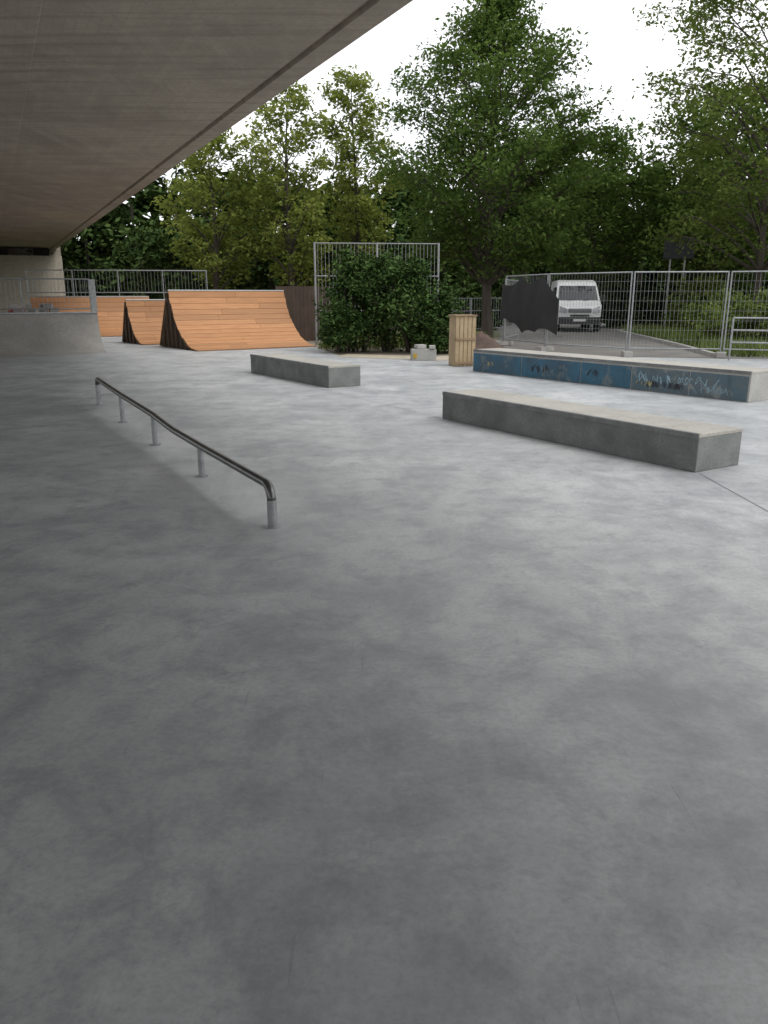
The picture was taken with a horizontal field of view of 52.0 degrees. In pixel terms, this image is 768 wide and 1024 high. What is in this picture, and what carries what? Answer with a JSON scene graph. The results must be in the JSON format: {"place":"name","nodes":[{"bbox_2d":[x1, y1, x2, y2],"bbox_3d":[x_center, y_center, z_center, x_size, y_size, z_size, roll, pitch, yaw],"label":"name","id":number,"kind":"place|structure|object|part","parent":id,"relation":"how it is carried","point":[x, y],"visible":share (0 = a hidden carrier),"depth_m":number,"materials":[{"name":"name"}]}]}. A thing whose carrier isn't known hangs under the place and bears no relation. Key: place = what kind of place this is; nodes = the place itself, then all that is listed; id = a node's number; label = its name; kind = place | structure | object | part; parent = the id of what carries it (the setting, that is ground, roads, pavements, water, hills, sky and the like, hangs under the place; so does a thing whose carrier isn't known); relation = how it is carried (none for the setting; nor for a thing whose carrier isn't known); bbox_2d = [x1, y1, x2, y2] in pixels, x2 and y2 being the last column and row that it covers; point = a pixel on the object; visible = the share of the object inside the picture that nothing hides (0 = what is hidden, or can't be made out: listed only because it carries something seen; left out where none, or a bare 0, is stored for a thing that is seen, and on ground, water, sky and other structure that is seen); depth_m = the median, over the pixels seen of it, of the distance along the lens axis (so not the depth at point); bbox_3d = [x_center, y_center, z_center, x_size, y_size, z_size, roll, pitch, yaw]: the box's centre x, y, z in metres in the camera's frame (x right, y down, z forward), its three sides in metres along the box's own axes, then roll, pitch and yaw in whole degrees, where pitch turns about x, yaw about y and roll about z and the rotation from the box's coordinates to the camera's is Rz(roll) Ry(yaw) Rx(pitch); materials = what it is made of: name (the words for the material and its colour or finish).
{"place":"outdoors","nodes":[
{"label":"outdoors","id":0,"kind":"place"},
{"bbox_2d":[0,336,767,1023],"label":"concrete skatepark floor","id":1,"kind":"structure","parent":0,"point":[408,712],"depth_m":3.18,"materials":[{"name":"grey concrete"}]},
{"bbox_2d":[0,278,105,357],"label":"concrete quarter pipe","id":2,"kind":"object","parent":1,"relation":"on","point":[41,330],"visible":1,"depth_m":22.87,"materials":[{"name":"concrete"}]},
{"bbox_2d":[30,296,148,336],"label":"wooden ramp","id":3,"kind":"structure","parent":1,"relation":"on","point":[110,309],"depth_m":32.35,"materials":[{"name":"brown wood"}]},
{"bbox_2d":[25,269,207,302],"bbox_3d":[-11.200,-8.908,33.435,7.339,2.619,0.044,-3,16,-9],"label":"steel guard railing","id":4,"kind":"object","parent":1,"relation":"on","point":[119,292],"visible":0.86,"depth_m":33.18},
{"bbox_2d":[122,299,165,344],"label":"wooden ramp","id":5,"kind":"structure","parent":1,"relation":"on","point":[142,321],"depth_m":27.02,"materials":[{"name":"brown wood"}]},
{"bbox_2d":[95,377,280,528],"bbox_3d":[-2.558,-0.959,8.720,0.140,0.418,7.515,-8,17,-27],"label":"grind rail","id":6,"kind":"object","parent":1,"relation":"on","point":[254,476],"visible":1,"depth_m":7.14,"materials":[{"name":"metal"}]},
{"bbox_2d":[160,290,315,351],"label":"wooden ramp","id":7,"kind":"structure","parent":1,"relation":"on","point":[201,320],"depth_m":25.04,"materials":[{"name":"brown wood"}]},
{"bbox_2d":[250,353,360,387],"bbox_3d":[-1.645,-2.840,15.616,0.669,0.383,3.515,-10,18,-31],"label":"concrete ledge","id":8,"kind":"object","parent":1,"relation":"on","point":[323,373],"visible":1,"depth_m":14.80,"materials":[{"name":"concrete"}]},
{"bbox_2d":[5,372,766,510],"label":"sawcut joints","id":9,"kind":"object","parent":1,"relation":"on","point":[494,374],"visible":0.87,"depth_m":9.07,"materials":[{"name":"grey concrete"}]},
{"bbox_2d":[338,354,448,360],"bbox_3d":[1.782,-4.178,21.177,6.081,0.001,2.715,-2,16,-8],"label":"sand strip","id":10,"kind":"object","parent":1,"relation":"on","point":[441,358],"visible":0.5,"depth_m":21.21,"materials":[{"name":"beige sand"}]},
{"bbox_2d":[410,344,435,360],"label":"concrete blocks","id":11,"kind":"object","parent":1,"relation":"on","point":[420,352],"depth_m":19.86,"materials":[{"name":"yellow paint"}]},
{"bbox_2d":[448,314,477,365],"bbox_3d":[1.820,-4.002,18.346,0.540,1.152,0.500,-4,16,-14],"label":"wooden bin","id":12,"kind":"object","parent":1,"relation":"on","point":[462,333],"visible":0.93,"depth_m":18.15,"materials":[{"name":"brown wood"}]},
{"bbox_2d":[442,389,742,471],"bbox_3d":[2.120,-1.033,9.093,0.669,0.363,3.972,-10,18,-31],"label":"concrete ledge","id":13,"kind":"object","parent":1,"relation":"on","point":[689,445],"visible":1,"depth_m":8.33,"materials":[{"name":"concrete"}]},
{"bbox_2d":[473,348,767,402],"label":"blue painted ledge","id":14,"kind":"object","parent":1,"relation":"on","point":[733,383],"visible":1,"depth_m":13.82,"materials":[{"name":"paint"}]},
{"bbox_2d":[728,317,767,359],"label":"tubular steel barrier","id":15,"kind":"object","parent":1,"relation":"on","point":[732,330],"visible":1,"depth_m":19.69,"materials":[{"name":"silver metal"}]},
{"bbox_2d":[307,329,497,355],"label":"gravel yard","id":16,"kind":"structure","parent":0,"point":[381,352],"depth_m":22.95,"materials":[{"name":"beige gravel"}]},
{"bbox_2d":[150,128,274,289],"bbox_3d":[-8.275,-13.950,38.464,6.006,9.795,5.401,0,15,0],"label":"maple tree","id":17,"kind":"object","parent":16,"relation":"on","point":[199,161],"visible":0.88,"depth_m":38.18,"materials":[{"name":"green plant"}]},
{"bbox_2d":[230,79,337,285],"bbox_3d":[-4.909,-14.903,38.374,5.376,11.675,5.568,0,15,0],"label":"maple tree","id":18,"kind":"object","parent":16,"relation":"on","point":[292,272],"visible":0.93,"depth_m":37.49,"materials":[{"name":"green plant"}]},
{"bbox_2d":[275,286,330,340],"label":"timber wall","id":19,"kind":"structure","parent":16,"relation":"on","point":[300,304],"depth_m":28.22,"materials":[{"name":"brown wood"}]},
{"bbox_2d":[308,64,404,269],"bbox_3d":[-1.224,-15.775,40.031,4.973,12.477,4.678,0,15,0],"label":"maple tree","id":20,"kind":"object","parent":16,"relation":"on","point":[345,156],"visible":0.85,"depth_m":39.07,"materials":[{"name":"green plant"}]},
{"bbox_2d":[313,242,439,344],"bbox_3d":[-0.225,-7.221,26.120,4.139,3.250,0.070,-2,15,-5],"label":"tall bar fence","id":21,"kind":"object","parent":16,"relation":"on","point":[325,275],"visible":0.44,"depth_m":25.82,"materials":[{"name":"metal"}]},
{"bbox_2d":[312,244,468,352],"bbox_3d":[0.231,-6.097,22.631,4.647,3.064,2.940,0,15,0],"label":"dense bush","id":22,"kind":"object","parent":16,"relation":"on","point":[366,276],"visible":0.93,"depth_m":22.27,"materials":[{"name":"green plant"}]},
{"bbox_2d":[451,298,505,328],"bbox_3d":[3.800,-7.745,31.318,0.053,1.500,3.526,14,21,42],"label":"bar fence","id":23,"kind":"object","parent":16,"relation":"on","point":[470,305],"visible":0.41,"depth_m":31.11,"materials":[{"name":"metal"}]},
{"bbox_2d":[475,330,504,348],"bbox_3d":[2.750,-4.805,22.326,1.800,0.668,1.600,0,15,0],"label":"earth pile","id":24,"kind":"object","parent":16,"relation":"on","point":[484,341],"visible":0.29,"depth_m":22.01,"materials":[{"name":"brown soil"}]},
{"bbox_2d":[351,0,629,337],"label":"hornbeam tree","id":25,"kind":"object","parent":16,"relation":"on","point":[491,23],"visible":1,"depth_m":27.96,"materials":[{"name":"green plant"}]},
{"bbox_2d":[76,0,767,238],"label":"sky","id":26,"kind":"structure","parent":0,"point":[615,49],"materials":[{"name":"white"}]},
{"bbox_2d":[476,326,680,337],"bbox_3d":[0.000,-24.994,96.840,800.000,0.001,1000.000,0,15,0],"label":"ground","id":27,"kind":"structure","parent":0,"point":[496,334],"depth_m":34.87,"materials":[{"name":"green soil"}]},
{"bbox_2d":[0,0,412,311],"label":"concrete bridge","id":28,"kind":"structure","parent":27,"relation":"on","point":[107,106],"depth_m":11.42,"materials":[{"name":"grey concrete"}]},
{"bbox_2d":[22,135,767,316],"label":"distant trees","id":29,"kind":"object","parent":27,"relation":"on","point":[104,242],"visible":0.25,"depth_m":47.92,"materials":[{"name":"green plant"}]},
{"bbox_2d":[331,278,511,329],"bbox_3d":[3.565,-10.349,39.027,13.469,2.684,6.388,-15,21,-43],"label":"roadside shrub","id":30,"kind":"object","parent":27,"relation":"on","point":[497,286],"visible":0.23,"depth_m":37.10,"materials":[{"name":"green plant"}]},
{"bbox_2d":[316,322,767,357],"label":"grass","id":31,"kind":"structure","parent":27,"relation":"on","point":[670,335],"depth_m":24.64,"materials":[{"name":"green plant"}]},
{"bbox_2d":[517,115,686,327],"bbox_3d":[10.184,-13.919,38.629,8.084,9.651,7.291,0,15,0],"label":"ash tree","id":32,"kind":"object","parent":27,"relation":"on","point":[616,148],"visible":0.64,"depth_m":37.36,"materials":[{"name":"green plant"}]},
{"bbox_2d":[618,325,716,356],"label":"kerb","id":33,"kind":"structure","parent":27,"relation":"on","point":[703,352],"depth_m":25.98,"materials":[{"name":"concrete"}]},
{"bbox_2d":[663,237,694,327],"bbox_3d":[12.100,-9.364,32.723,1.250,3.875,0.130,0,15,0],"label":"road sign","id":34,"kind":"object","parent":27,"relation":"on","point":[671,250],"visible":0.57,"depth_m":32.31,"materials":[{"name":"metal"}]},
{"bbox_2d":[600,278,767,327],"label":"hedge","id":35,"kind":"object","parent":27,"relation":"on","point":[607,317],"visible":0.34,"depth_m":40.08,"materials":[{"name":"green plant"}]},
{"bbox_2d":[632,0,767,331],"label":"birch tree","id":36,"kind":"object","parent":27,"relation":"on","point":[760,223],"visible":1,"depth_m":27.93,"materials":[{"name":"green plant"}]},
{"bbox_2d":[634,78,767,300],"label":"ash tree","id":37,"kind":"object","parent":27,"relation":"on","point":[654,188],"visible":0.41,"depth_m":36.64,"materials":[{"name":"green plant"}]},
{"bbox_2d":[657,274,767,344],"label":"roadside shrub","id":38,"kind":"object","parent":27,"relation":"on","point":[700,311],"visible":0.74,"depth_m":26.84,"materials":[{"name":"green plant"}]},
{"bbox_2d":[493,323,767,358],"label":"asphalt road","id":39,"kind":"structure","parent":0,"point":[594,339],"depth_m":27.12,"materials":[{"name":"grey asphalt"}]},
{"bbox_2d":[503,279,518,344],"bbox_3d":[4.403,-6.905,27.129,0.600,2.095,2.952,5,16,19],"label":"construction fence panel","id":40,"kind":"object","parent":39,"relation":"on","point":[512,327],"visible":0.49,"depth_m":26.54,"materials":[{"name":"metal"}]},
{"bbox_2d":[496,273,548,346],"bbox_3d":[4.333,-6.216,24.439,0.600,2.195,3.099,-4,16,-15],"label":"construction fence panel","id":41,"kind":"object","parent":39,"relation":"on","point":[503,342],"visible":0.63,"depth_m":24.59,"materials":[{"name":"metal"}]},
{"bbox_2d":[499,278,558,335],"bbox_3d":[4.256,-6.248,23.878,0.291,1.607,3.426,-5,16,-19],"label":"black tarpaulin","id":42,"kind":"object","parent":41,"relation":"attached to","point":[533,306],"visible":1,"depth_m":23.47,"materials":[{"name":"black fabric"}]},
{"bbox_2d":[551,280,605,330],"bbox_3d":[9.068,-9.884,37.615,2.478,2.280,5.492,2,16,7],"label":"white van","id":43,"kind":"object","parent":39,"relation":"on","point":[584,293],"visible":0.62,"depth_m":35.91,"materials":[{"name":"paint"}]},
{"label":"windows","id":44,"kind":"part","parent":43,"relation":"part of","materials":[{"name":"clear glass"}]},
{"bbox_2d":[535,271,632,350],"bbox_3d":[5.608,-5.548,22.016,0.600,2.195,2.857,-13,20,-39],"label":"construction fence panel","id":45,"kind":"object","parent":39,"relation":"on","point":[546,348],"visible":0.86,"depth_m":21.88,"materials":[{"name":"metal"}]},
{"bbox_2d":[621,271,729,356],"bbox_3d":[7.686,-5.212,20.797,2.516,2.195,0.600,2,16,8],"label":"construction fence panel","id":46,"kind":"object","parent":39,"relation":"on","point":[628,353],"visible":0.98,"depth_m":20.77,"materials":[{"name":"metal"}]},
{"bbox_2d":[716,271,767,357],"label":"construction fence panel","id":47,"kind":"object","parent":39,"relation":"on","point":[721,354],"visible":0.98,"depth_m":20.51,"materials":[{"name":"galvanised steel"},{"name":"concrete"}]}
]}

